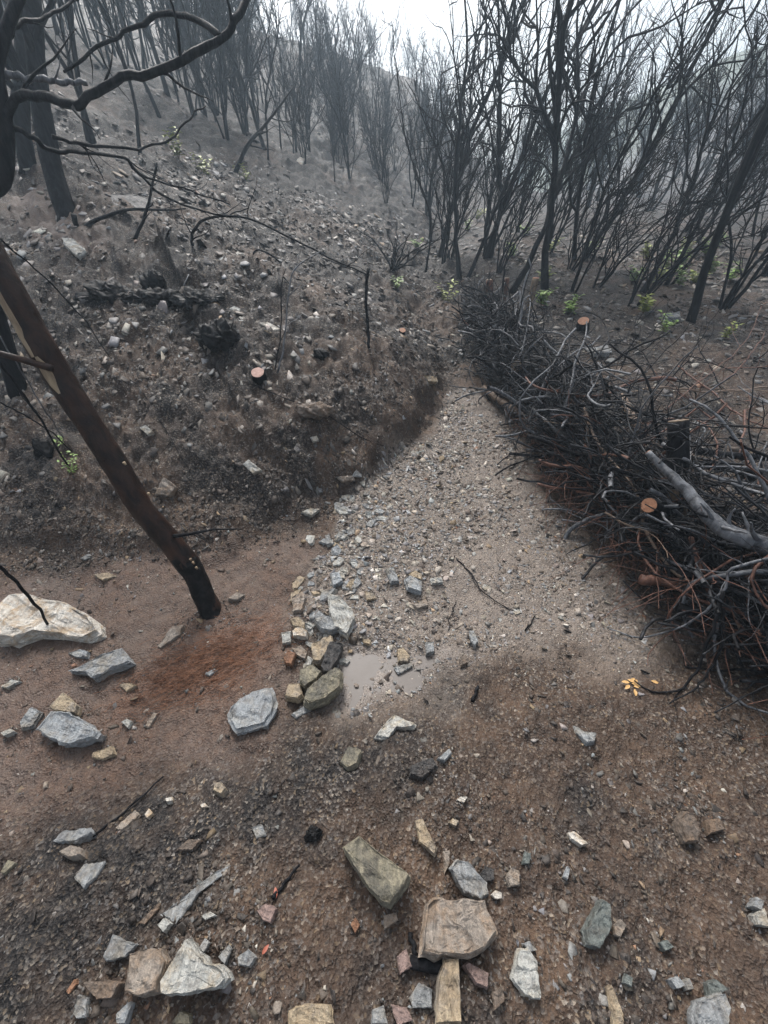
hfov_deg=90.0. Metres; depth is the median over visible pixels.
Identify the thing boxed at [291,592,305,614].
stone
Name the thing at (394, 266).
burnt bush
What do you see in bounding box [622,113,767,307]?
burnt tree
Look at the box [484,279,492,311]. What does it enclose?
stake
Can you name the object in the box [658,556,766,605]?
branch
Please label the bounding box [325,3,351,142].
burnt tree
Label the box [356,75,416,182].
burnt tree
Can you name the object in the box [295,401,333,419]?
soil clod
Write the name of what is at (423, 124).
burnt tree
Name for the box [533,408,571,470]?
branch
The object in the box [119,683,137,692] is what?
stone
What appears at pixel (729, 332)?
sprout
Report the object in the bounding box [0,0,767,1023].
ground
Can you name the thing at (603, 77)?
burnt tree
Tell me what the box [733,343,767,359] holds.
dead twig
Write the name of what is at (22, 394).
stick
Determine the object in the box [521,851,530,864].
stone
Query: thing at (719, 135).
burnt tree
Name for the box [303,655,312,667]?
stone
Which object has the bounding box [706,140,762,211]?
burnt tree
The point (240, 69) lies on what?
burnt tree
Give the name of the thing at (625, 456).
branch
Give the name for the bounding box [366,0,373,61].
burnt tree
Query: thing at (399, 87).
burnt tree
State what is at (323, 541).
stone
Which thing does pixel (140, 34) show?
burnt tree
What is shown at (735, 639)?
branch
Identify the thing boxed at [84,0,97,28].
burnt tree
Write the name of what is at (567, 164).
burnt tree
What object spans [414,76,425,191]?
burnt tree
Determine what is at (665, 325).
sprout
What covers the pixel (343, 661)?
stone
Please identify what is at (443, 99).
burnt tree
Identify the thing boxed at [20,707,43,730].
stone
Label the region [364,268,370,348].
stick
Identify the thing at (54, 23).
burnt tree
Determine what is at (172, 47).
burnt tree
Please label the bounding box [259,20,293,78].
burnt tree
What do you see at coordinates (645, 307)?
sprout
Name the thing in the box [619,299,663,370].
dead twig
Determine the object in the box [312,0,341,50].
burnt tree
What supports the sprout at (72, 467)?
on the ground
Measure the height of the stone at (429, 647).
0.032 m
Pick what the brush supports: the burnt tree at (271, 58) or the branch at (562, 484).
the branch at (562, 484)
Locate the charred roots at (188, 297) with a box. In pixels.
[169,286,225,309]
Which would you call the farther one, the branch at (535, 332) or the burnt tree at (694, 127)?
the burnt tree at (694, 127)
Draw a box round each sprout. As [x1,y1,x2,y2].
[57,451,77,473]
[161,126,183,158]
[188,152,211,174]
[233,163,250,180]
[391,276,402,288]
[408,238,422,247]
[435,279,458,300]
[463,217,472,229]
[476,208,485,219]
[505,241,517,255]
[535,287,557,305]
[537,266,555,280]
[549,237,564,250]
[564,294,585,313]
[628,265,645,281]
[637,293,655,313]
[640,241,652,258]
[652,264,676,281]
[658,310,678,333]
[660,250,679,268]
[675,265,694,286]
[678,247,690,264]
[682,237,695,250]
[690,269,710,283]
[701,237,718,254]
[709,256,719,272]
[720,321,740,337]
[724,261,742,281]
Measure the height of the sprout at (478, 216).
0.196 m
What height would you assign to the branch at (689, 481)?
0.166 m
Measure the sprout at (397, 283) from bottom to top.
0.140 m
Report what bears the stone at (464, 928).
on the ground
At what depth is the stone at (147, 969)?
0.92 m
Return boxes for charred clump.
[192,317,239,352]
[304,825,322,842]
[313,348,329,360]
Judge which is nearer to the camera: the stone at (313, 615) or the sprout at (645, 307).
the stone at (313, 615)
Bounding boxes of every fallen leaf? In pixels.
[262,944,268,953]
[622,678,639,695]
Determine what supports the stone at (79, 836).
on the ground
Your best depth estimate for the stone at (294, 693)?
1.51 m
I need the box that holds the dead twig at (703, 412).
[649,366,722,428]
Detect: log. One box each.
[481,385,531,420]
[511,355,537,371]
[617,393,644,432]
[638,574,767,600]
[641,498,699,518]
[644,467,767,526]
[645,450,767,555]
[660,456,764,476]
[675,603,760,628]
[688,536,715,601]
[693,447,767,459]
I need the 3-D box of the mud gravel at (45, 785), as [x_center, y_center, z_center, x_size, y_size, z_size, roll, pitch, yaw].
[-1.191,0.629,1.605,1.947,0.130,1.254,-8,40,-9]
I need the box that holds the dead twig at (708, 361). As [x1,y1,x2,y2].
[658,345,737,374]
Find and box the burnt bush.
[357,224,443,271]
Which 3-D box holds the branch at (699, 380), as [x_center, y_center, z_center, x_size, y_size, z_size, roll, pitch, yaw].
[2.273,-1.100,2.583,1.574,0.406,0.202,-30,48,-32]
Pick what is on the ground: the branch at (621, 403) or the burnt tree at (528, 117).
the burnt tree at (528, 117)
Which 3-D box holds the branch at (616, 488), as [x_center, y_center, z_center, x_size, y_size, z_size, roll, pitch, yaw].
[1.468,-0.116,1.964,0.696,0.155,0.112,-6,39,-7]
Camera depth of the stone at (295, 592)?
1.91 m
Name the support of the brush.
on the ground
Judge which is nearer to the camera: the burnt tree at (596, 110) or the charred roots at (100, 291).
the charred roots at (100, 291)
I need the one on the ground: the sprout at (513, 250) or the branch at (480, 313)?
the sprout at (513, 250)
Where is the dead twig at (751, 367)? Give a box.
[728,346,767,368]
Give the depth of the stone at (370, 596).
1.88 m
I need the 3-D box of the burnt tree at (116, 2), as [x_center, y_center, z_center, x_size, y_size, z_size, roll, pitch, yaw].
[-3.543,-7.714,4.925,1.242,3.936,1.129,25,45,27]
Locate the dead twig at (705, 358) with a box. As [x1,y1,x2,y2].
[677,322,727,392]
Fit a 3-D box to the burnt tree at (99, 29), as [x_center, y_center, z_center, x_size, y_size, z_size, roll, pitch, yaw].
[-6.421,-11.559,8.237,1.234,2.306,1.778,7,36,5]
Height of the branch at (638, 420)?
0.801 m
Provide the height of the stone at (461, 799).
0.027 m
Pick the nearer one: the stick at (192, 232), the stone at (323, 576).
the stone at (323, 576)
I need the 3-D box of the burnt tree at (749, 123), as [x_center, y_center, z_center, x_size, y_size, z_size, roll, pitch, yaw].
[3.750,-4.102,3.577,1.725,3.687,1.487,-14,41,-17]
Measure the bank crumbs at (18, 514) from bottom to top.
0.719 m
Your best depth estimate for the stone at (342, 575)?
1.97 m
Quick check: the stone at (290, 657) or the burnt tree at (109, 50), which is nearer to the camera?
the stone at (290, 657)
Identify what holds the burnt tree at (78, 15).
on the ground
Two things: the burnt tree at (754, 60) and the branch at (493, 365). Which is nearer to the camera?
the branch at (493, 365)
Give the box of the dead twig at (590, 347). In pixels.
[559,317,610,368]
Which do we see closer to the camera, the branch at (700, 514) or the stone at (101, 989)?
the stone at (101, 989)
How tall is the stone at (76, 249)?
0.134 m
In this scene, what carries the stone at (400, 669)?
on the ground
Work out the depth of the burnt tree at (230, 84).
6.56 m
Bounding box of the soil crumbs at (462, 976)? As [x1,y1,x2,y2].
[0,316,767,1023]
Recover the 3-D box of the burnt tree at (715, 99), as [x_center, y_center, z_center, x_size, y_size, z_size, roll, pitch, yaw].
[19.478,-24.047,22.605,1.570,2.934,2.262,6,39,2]
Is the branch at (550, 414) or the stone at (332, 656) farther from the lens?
the branch at (550, 414)
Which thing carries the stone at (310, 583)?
on the ground
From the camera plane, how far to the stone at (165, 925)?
1.00 m
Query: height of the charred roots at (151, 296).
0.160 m
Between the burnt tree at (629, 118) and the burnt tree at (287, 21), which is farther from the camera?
the burnt tree at (287, 21)
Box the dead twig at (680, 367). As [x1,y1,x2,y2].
[653,305,718,402]
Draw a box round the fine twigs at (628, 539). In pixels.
[490,387,767,739]
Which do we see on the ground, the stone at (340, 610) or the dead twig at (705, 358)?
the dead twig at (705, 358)
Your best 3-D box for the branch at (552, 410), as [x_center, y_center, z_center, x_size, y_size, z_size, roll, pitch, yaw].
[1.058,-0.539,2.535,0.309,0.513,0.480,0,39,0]
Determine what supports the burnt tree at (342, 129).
on the ground
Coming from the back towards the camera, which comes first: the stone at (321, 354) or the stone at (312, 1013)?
the stone at (321, 354)
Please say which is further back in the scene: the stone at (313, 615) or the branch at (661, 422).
the branch at (661, 422)
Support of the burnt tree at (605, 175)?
on the ground
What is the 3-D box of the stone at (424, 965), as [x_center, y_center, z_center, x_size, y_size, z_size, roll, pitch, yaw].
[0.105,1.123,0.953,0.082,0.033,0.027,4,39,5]
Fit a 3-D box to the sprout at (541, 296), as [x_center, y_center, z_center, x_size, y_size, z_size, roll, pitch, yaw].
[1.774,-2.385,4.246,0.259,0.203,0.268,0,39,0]
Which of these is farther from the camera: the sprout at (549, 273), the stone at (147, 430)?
the sprout at (549, 273)
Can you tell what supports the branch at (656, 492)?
in the brush
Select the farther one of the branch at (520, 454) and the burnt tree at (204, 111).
the burnt tree at (204, 111)
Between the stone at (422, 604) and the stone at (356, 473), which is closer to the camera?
the stone at (422, 604)
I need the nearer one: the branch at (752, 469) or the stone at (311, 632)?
the branch at (752, 469)
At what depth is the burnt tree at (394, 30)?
16.57 m
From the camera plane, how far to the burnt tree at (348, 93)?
9.56 m
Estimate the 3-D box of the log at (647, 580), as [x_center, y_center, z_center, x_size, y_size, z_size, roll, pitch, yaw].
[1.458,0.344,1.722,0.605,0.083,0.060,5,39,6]
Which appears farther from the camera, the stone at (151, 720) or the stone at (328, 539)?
the stone at (328, 539)
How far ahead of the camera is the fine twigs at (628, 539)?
1.80 m
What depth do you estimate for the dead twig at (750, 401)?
2.82 m
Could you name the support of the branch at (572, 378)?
in the brush
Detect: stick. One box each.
[0,238,108,354]
[0,336,63,437]
[0,361,69,466]
[0,401,71,450]
[0,565,48,624]
[70,174,185,226]
[70,355,190,472]
[93,776,163,837]
[133,163,157,239]
[142,167,357,271]
[180,177,372,276]
[233,86,295,172]
[251,383,382,445]
[253,249,281,262]
[256,269,285,369]
[271,864,299,899]
[277,239,327,372]
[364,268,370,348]
[408,932,417,955]
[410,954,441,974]
[454,555,513,610]
[471,685,478,701]
[524,614,535,630]
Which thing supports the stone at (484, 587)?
on the ground
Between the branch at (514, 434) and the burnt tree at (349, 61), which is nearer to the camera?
the branch at (514, 434)
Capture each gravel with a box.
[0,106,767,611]
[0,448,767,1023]
[0,539,321,835]
[288,387,684,720]
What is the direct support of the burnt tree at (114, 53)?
on the ground
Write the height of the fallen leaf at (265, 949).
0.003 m
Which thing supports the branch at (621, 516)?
in the brush
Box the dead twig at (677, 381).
[639,368,696,397]
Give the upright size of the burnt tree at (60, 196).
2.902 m
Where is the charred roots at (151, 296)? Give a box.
[121,287,179,307]
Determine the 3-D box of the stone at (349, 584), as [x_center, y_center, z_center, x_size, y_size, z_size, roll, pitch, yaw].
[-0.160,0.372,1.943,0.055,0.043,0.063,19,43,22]
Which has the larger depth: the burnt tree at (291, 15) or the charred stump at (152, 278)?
the burnt tree at (291, 15)
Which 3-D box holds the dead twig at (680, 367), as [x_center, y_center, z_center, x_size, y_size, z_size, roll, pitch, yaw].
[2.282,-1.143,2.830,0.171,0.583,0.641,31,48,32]
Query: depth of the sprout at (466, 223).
7.21 m
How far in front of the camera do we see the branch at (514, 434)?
2.57 m
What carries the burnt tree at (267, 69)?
on the ground
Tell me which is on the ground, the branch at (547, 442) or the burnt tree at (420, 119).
the burnt tree at (420, 119)
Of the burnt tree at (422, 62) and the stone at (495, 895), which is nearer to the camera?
the stone at (495, 895)
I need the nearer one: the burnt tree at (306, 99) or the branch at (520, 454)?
the branch at (520, 454)
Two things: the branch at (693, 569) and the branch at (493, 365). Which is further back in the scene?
the branch at (493, 365)
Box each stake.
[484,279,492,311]
[503,277,509,299]
[523,277,538,320]
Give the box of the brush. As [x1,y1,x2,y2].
[435,256,767,723]
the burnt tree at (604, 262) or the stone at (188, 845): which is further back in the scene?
the burnt tree at (604, 262)
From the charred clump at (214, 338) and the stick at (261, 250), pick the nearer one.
the charred clump at (214, 338)
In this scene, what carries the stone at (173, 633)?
on the ground
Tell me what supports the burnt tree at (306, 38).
on the ground
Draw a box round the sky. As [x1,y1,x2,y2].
[193,0,767,175]
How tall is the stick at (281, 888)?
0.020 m
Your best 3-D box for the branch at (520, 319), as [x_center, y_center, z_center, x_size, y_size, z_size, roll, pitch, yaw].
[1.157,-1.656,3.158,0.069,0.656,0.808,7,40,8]
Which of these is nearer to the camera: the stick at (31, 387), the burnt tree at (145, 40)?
the stick at (31, 387)
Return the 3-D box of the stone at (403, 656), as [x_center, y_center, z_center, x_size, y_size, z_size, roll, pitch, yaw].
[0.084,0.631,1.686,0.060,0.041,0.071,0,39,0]
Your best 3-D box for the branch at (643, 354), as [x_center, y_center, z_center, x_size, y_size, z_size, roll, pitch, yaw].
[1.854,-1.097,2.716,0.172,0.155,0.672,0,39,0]
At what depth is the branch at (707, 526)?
1.72 m
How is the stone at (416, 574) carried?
on the ground
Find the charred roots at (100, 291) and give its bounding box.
[73,279,133,303]
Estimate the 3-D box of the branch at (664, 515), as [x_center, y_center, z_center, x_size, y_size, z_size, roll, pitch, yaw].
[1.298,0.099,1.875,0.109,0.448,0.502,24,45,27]
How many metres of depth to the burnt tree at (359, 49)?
12.56 m
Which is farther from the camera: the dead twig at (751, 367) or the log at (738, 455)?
the dead twig at (751, 367)
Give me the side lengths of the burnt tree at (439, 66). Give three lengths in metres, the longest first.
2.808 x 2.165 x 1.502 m
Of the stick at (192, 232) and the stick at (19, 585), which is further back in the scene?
the stick at (192, 232)
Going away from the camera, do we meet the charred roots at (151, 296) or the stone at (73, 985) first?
the stone at (73, 985)
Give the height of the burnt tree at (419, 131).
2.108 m
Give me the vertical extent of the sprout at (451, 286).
0.263 m
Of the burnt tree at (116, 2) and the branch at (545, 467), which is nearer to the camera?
the branch at (545, 467)
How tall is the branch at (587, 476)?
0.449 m
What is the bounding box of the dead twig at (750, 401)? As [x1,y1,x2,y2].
[742,390,766,411]
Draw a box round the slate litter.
[0,95,767,526]
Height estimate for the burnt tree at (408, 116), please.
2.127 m
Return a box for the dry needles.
[88,573,315,738]
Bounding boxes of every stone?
[0,593,106,647]
[0,679,22,689]
[1,728,16,737]
[1,860,17,874]
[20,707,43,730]
[36,711,106,747]
[49,693,82,716]
[53,828,96,844]
[59,845,87,860]
[62,238,87,260]
[66,979,78,993]
[68,649,89,658]
[69,648,135,682]
[73,994,90,1018]
[74,861,105,889]
[80,554,90,560]
[84,979,125,999]
[92,746,116,759]
[94,572,116,581]
[103,934,138,961]
[110,193,152,211]
[115,810,141,830]
[116,1001,134,1023]
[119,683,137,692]
[122,719,133,729]
[125,948,171,997]
[139,903,161,924]
[140,425,154,435]
[144,712,156,727]
[144,809,153,819]
[155,477,177,496]
[158,625,184,647]
[158,918,172,933]
[160,865,230,923]
[160,938,234,996]
[165,796,173,804]
[171,1011,193,1023]
[176,839,202,851]
[199,938,210,952]
[201,803,208,808]
[201,912,216,919]
[205,669,217,677]
[213,781,227,797]
[218,944,232,964]
[226,242,231,248]
[227,688,277,735]
[228,592,244,602]
[229,306,240,311]
[238,949,256,967]
[243,460,262,474]
[252,824,265,838]
[257,903,278,923]
[259,322,281,331]
[281,631,291,644]
[284,650,296,667]
[285,683,303,703]
[288,1003,333,1023]
[290,588,301,602]
[290,616,305,628]
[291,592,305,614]
[291,706,309,719]
[292,576,305,589]
[292,627,308,639]
[292,645,307,660]
[297,157,304,164]
[299,664,321,691]
[301,508,319,516]
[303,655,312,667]
[303,667,343,710]
[305,535,314,545]
[305,623,313,636]
[306,622,314,630]
[308,581,314,585]
[309,609,323,620]
[310,435,318,442]
[311,591,320,596]
[311,635,332,667]
[314,615,341,635]
[316,573,326,582]
[319,538,325,544]
[319,588,337,601]
[321,641,343,674]
[325,535,331,545]
[327,594,355,640]
[330,572,342,587]
[331,544,341,555]
[332,558,344,565]
[334,502,344,508]
[335,507,351,514]
[335,532,344,540]
[337,475,354,482]
[338,567,344,580]
[339,657,349,665]
[340,747,361,771]
[341,495,354,501]
[342,836,410,908]
[346,528,354,535]
[346,579,354,590]
[349,561,357,567]
[349,595,358,599]
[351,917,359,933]
[352,470,361,477]
[353,574,361,588]
[354,535,361,545]
[356,567,363,575]
[362,638,370,645]
[365,511,371,519]
[365,519,376,527]
[365,591,376,600]
[371,1005,387,1023]
[373,509,384,514]
[374,714,415,740]
[377,515,386,520]
[383,912,397,929]
[385,567,398,584]
[391,1004,412,1023]
[393,663,412,674]
[396,949,411,973]
[397,647,409,663]
[404,575,421,595]
[408,570,421,579]
[409,757,436,780]
[409,982,431,1008]
[413,599,427,609]
[414,819,436,857]
[418,897,497,961]
[424,375,437,384]
[425,642,433,656]
[430,577,442,584]
[434,959,460,1023]
[436,749,451,763]
[443,850,449,874]
[448,818,458,827]
[448,859,488,900]
[456,797,466,802]
[459,655,466,668]
[461,962,488,989]
[469,630,477,648]
[479,866,493,882]
[481,584,491,590]
[490,890,501,899]
[492,986,504,1010]
[504,868,519,887]
[509,946,540,999]
[512,608,520,614]
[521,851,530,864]
[522,941,536,951]
[562,866,569,880]
[566,831,587,847]
[573,726,595,745]
[580,899,611,949]
[587,345,609,356]
[605,984,623,1023]
[612,919,625,937]
[621,973,632,987]
[657,940,673,951]
[661,311,680,322]
[666,976,684,988]
[672,811,699,843]
[682,978,693,990]
[687,992,730,1023]
[702,818,725,835]
[703,979,727,995]
[745,897,763,910]
[747,908,767,927]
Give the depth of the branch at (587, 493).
2.05 m
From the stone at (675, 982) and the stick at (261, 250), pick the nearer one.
the stone at (675, 982)
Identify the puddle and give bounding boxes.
[342,653,475,706]
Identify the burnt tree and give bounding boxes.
[0,0,74,221]
[5,0,155,143]
[5,28,36,173]
[44,0,65,34]
[47,0,59,35]
[56,0,111,68]
[74,2,88,45]
[77,1,91,46]
[81,0,128,40]
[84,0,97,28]
[88,0,111,53]
[90,0,146,65]
[91,0,141,154]
[101,0,146,92]
[103,2,116,57]
[113,0,160,117]
[120,0,212,117]
[123,0,170,97]
[125,2,136,38]
[128,1,148,67]
[128,2,150,60]
[129,0,154,65]
[130,0,145,68]
[132,0,155,44]
[143,0,228,115]
[150,0,178,90]
[150,0,225,115]
[151,0,179,101]
[154,0,267,140]
[159,0,185,87]
[169,0,198,80]
[169,0,267,132]
[179,3,226,81]
[181,0,292,135]
[183,0,218,91]
[190,0,229,104]
[190,0,266,149]
[200,1,227,122]
[225,0,273,123]
[226,25,259,108]
[227,5,267,103]
[232,0,259,128]
[233,10,286,148]
[246,10,288,89]
[247,0,260,29]
[251,0,293,159]
[254,0,293,118]
[255,1,279,95]
[256,22,323,151]
[257,16,302,153]
[259,0,272,54]
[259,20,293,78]
[261,35,334,163]
[263,1,339,129]
[268,0,295,101]
[279,0,302,40]
[280,26,326,151]
[285,0,300,39]
[290,0,293,38]
[291,2,368,121]
[292,1,305,65]
[292,7,321,67]
[293,0,317,125]
[294,0,311,49]
[296,0,327,57]
[302,0,315,59]
[302,23,373,178]
[303,0,374,140]
[306,6,391,134]
[306,51,352,132]
[307,47,353,154]
[310,90,357,163]
[311,23,327,89]
[312,0,332,112]
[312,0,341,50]
[319,36,349,88]
[320,0,335,67]
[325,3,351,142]
[327,51,364,181]
[335,0,350,48]
[336,38,360,151]
[338,40,360,90]
[339,66,401,169]
[340,15,363,89]
[343,2,376,87]
[344,0,360,53]
[345,66,384,139]
[355,103,417,203]
[356,0,370,40]
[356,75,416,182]
[360,24,388,122]
[362,0,384,79]
[362,18,384,71]
[364,1,380,78]
[364,28,376,108]
[364,30,387,158]
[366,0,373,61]
[367,76,387,190]
[371,24,391,162]
[373,108,410,171]
[374,59,407,125]
[377,16,445,272]
[378,9,402,150]
[379,7,393,73]
[386,0,574,280]
[387,0,407,70]
[388,40,405,130]
[390,87,413,156]
[391,2,404,71]
[391,57,421,206]
[394,47,487,216]
[398,0,420,101]
[398,21,417,77]
[399,35,422,77]
[404,16,436,198]
[405,14,489,263]
[409,71,425,178]
[410,35,436,89]
[410,81,420,164]
[411,98,433,150]
[412,58,437,135]
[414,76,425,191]
[415,11,472,115]
[415,62,429,190]
[418,73,446,130]
[420,0,522,240]
[420,94,526,259]
[422,66,451,107]
[423,0,574,256]
[437,56,453,149]
[455,32,565,235]
[457,0,621,258]
[473,108,619,273]
[477,0,634,289]
[482,1,635,256]
[486,57,565,185]
[495,105,569,232]
[503,118,528,182]
[505,0,701,293]
[533,0,673,252]
[539,75,572,191]
[541,0,765,260]
[542,141,571,181]
[546,50,626,167]
[554,0,677,207]
[554,63,647,217]
[557,88,705,270]
[562,70,616,147]
[564,0,730,292]
[564,75,630,219]
[574,34,717,242]
[578,8,655,223]
[582,76,643,189]
[587,36,642,200]
[592,120,733,288]
[598,93,651,189]
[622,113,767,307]
[623,26,667,197]
[627,0,767,293]
[629,69,683,193]
[647,0,741,210]
[664,0,767,284]
[668,81,735,163]
[670,65,699,144]
[674,17,724,203]
[681,0,767,232]
[683,25,767,216]
[686,103,767,323]
[688,72,763,205]
[695,56,767,242]
[701,76,737,132]
[703,0,767,309]
[704,0,767,169]
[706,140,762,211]
[712,15,764,185]
[721,73,767,238]
[732,124,767,208]
[742,160,767,276]
[751,134,767,236]
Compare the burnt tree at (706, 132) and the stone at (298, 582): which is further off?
the burnt tree at (706, 132)
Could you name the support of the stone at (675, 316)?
on the ground
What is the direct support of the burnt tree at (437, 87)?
on the ground
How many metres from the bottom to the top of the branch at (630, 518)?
0.443 m
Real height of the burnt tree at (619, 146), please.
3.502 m
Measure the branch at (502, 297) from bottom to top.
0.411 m
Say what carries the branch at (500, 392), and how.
in the brush
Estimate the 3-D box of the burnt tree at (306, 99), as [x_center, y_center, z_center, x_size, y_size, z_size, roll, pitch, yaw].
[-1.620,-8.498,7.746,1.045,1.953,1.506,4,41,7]
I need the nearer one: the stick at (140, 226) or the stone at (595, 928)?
the stone at (595, 928)
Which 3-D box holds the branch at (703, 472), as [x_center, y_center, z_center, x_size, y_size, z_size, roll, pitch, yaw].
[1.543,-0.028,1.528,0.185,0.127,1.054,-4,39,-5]
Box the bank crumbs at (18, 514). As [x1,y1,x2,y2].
[0,292,454,570]
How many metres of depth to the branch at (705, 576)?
1.56 m
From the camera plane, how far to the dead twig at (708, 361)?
3.18 m
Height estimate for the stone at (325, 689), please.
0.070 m
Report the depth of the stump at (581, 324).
3.82 m
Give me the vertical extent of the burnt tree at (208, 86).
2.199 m
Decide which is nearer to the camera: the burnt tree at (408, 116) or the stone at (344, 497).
the stone at (344, 497)
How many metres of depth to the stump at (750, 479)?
2.27 m
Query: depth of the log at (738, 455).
2.16 m
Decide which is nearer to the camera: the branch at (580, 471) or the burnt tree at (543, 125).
the branch at (580, 471)
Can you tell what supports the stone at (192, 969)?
on the ground
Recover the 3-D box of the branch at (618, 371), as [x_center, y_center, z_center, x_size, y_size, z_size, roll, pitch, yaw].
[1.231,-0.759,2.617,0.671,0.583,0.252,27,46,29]
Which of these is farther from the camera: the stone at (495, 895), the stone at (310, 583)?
the stone at (310, 583)
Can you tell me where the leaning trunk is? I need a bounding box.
[0,240,241,619]
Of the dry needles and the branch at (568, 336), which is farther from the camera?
the branch at (568, 336)
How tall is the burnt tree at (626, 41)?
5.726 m
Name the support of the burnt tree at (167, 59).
on the ground
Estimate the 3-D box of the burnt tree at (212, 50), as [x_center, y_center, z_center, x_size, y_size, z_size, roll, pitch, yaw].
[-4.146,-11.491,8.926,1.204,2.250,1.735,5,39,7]
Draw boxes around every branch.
[448,600,457,630]
[454,291,513,340]
[455,388,544,401]
[456,260,492,306]
[461,308,502,353]
[461,325,570,339]
[466,356,541,393]
[467,302,538,317]
[469,319,554,348]
[469,325,493,400]
[469,342,531,391]
[470,304,514,317]
[473,306,518,357]
[474,324,509,339]
[478,378,543,400]
[479,350,507,390]
[485,340,534,405]
[487,328,565,337]
[487,386,541,426]
[491,255,508,316]
[495,384,573,437]
[495,448,646,475]
[500,437,555,458]
[501,298,530,390]
[501,363,566,431]
[502,377,557,422]
[506,371,587,420]
[509,328,557,365]
[509,365,552,438]
[509,434,632,461]
[513,368,631,418]
[514,306,533,330]
[515,300,546,325]
[515,355,581,375]
[516,258,531,352]
[518,290,522,355]
[519,356,555,470]
[520,416,568,434]
[522,336,628,389]
[525,346,626,388]
[525,375,676,397]
[527,348,572,386]
[527,434,634,456]
[529,403,588,443]
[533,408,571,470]
[535,327,674,384]
[536,328,576,443]
[537,408,695,489]
[538,459,696,519]
[539,336,599,393]
[541,466,744,504]
[542,402,612,471]
[542,508,605,519]
[544,339,588,403]
[546,398,703,585]
[548,376,718,452]
[549,427,632,543]
[550,414,623,451]
[552,423,613,488]
[554,376,593,426]
[556,450,652,494]
[560,460,767,486]
[561,439,733,522]
[563,321,589,440]
[563,402,666,433]
[563,492,707,538]
[564,629,767,673]
[571,382,599,406]
[572,445,591,516]
[575,440,685,551]
[576,490,682,532]
[577,474,762,530]
[579,360,612,407]
[580,421,630,465]
[582,339,640,399]
[590,386,633,393]
[593,464,647,488]
[596,518,646,564]
[597,362,673,397]
[597,461,715,550]
[599,522,730,593]
[599,540,724,550]
[601,413,724,452]
[601,490,728,552]
[603,408,666,420]
[604,511,697,556]
[605,473,727,496]
[609,343,725,465]
[609,553,767,637]
[614,333,659,384]
[614,459,643,529]
[619,391,767,428]
[619,504,680,550]
[620,502,734,621]
[622,345,697,512]
[625,418,723,519]
[628,373,735,451]
[628,403,727,478]
[629,529,686,575]
[631,386,767,405]
[634,590,724,710]
[635,303,682,341]
[635,418,705,511]
[635,511,679,540]
[637,436,767,586]
[637,518,765,623]
[638,415,683,434]
[644,445,767,525]
[645,513,735,544]
[648,488,713,541]
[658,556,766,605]
[661,442,764,495]
[662,563,689,634]
[665,306,764,409]
[665,437,738,526]
[665,552,761,626]
[669,608,761,703]
[677,357,767,427]
[677,549,751,628]
[679,482,731,565]
[681,566,767,637]
[687,531,706,585]
[687,617,762,631]
[689,398,767,533]
[689,472,762,495]
[689,567,739,615]
[694,511,767,560]
[695,452,767,471]
[696,545,749,678]
[709,378,767,549]
[713,332,764,389]
[713,455,767,536]
[713,559,767,735]
[731,470,764,481]
[731,569,741,628]
[732,629,765,650]
[736,409,765,505]
[740,442,767,483]
[741,653,767,661]
[749,555,767,608]
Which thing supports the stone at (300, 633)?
on the ground
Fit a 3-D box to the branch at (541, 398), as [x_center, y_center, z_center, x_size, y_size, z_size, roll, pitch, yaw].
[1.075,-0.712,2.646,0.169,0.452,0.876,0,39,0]
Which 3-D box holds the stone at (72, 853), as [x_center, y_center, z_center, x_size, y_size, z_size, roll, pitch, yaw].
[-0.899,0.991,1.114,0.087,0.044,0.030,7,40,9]
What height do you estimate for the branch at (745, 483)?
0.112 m
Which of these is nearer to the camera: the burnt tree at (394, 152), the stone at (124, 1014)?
the stone at (124, 1014)
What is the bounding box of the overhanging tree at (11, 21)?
[0,0,249,398]
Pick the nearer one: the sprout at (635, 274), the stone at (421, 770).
the stone at (421, 770)
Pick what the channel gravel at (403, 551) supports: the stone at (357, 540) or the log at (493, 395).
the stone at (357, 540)
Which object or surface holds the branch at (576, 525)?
in the brush
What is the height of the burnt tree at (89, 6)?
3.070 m
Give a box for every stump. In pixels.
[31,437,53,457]
[139,268,166,289]
[251,367,267,384]
[399,328,405,334]
[576,317,589,330]
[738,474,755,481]
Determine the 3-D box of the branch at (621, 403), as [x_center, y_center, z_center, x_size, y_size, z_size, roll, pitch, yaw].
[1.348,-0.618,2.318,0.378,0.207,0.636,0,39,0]
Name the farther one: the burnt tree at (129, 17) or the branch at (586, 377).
the burnt tree at (129, 17)
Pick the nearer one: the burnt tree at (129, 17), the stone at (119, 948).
the stone at (119, 948)
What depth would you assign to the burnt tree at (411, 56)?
17.39 m
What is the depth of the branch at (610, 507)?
2.03 m
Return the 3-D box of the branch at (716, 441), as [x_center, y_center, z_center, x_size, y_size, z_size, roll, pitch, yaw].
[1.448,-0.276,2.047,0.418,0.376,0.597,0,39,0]
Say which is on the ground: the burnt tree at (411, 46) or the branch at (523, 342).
the burnt tree at (411, 46)
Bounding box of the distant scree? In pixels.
[2,3,767,336]
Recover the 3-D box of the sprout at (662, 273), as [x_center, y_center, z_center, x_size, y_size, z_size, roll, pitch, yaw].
[3.394,-2.902,4.680,0.257,0.201,0.192,14,41,16]
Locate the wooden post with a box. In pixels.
[665,419,689,563]
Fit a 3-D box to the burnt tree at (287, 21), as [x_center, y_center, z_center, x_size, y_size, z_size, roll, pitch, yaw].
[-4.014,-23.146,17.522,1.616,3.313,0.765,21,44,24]
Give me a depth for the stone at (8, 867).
1.12 m
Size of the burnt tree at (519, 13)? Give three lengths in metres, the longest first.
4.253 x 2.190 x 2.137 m
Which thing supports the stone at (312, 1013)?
on the ground
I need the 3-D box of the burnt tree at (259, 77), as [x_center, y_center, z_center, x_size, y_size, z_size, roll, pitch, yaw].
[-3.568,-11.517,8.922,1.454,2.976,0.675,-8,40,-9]
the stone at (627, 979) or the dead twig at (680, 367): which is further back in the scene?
the dead twig at (680, 367)

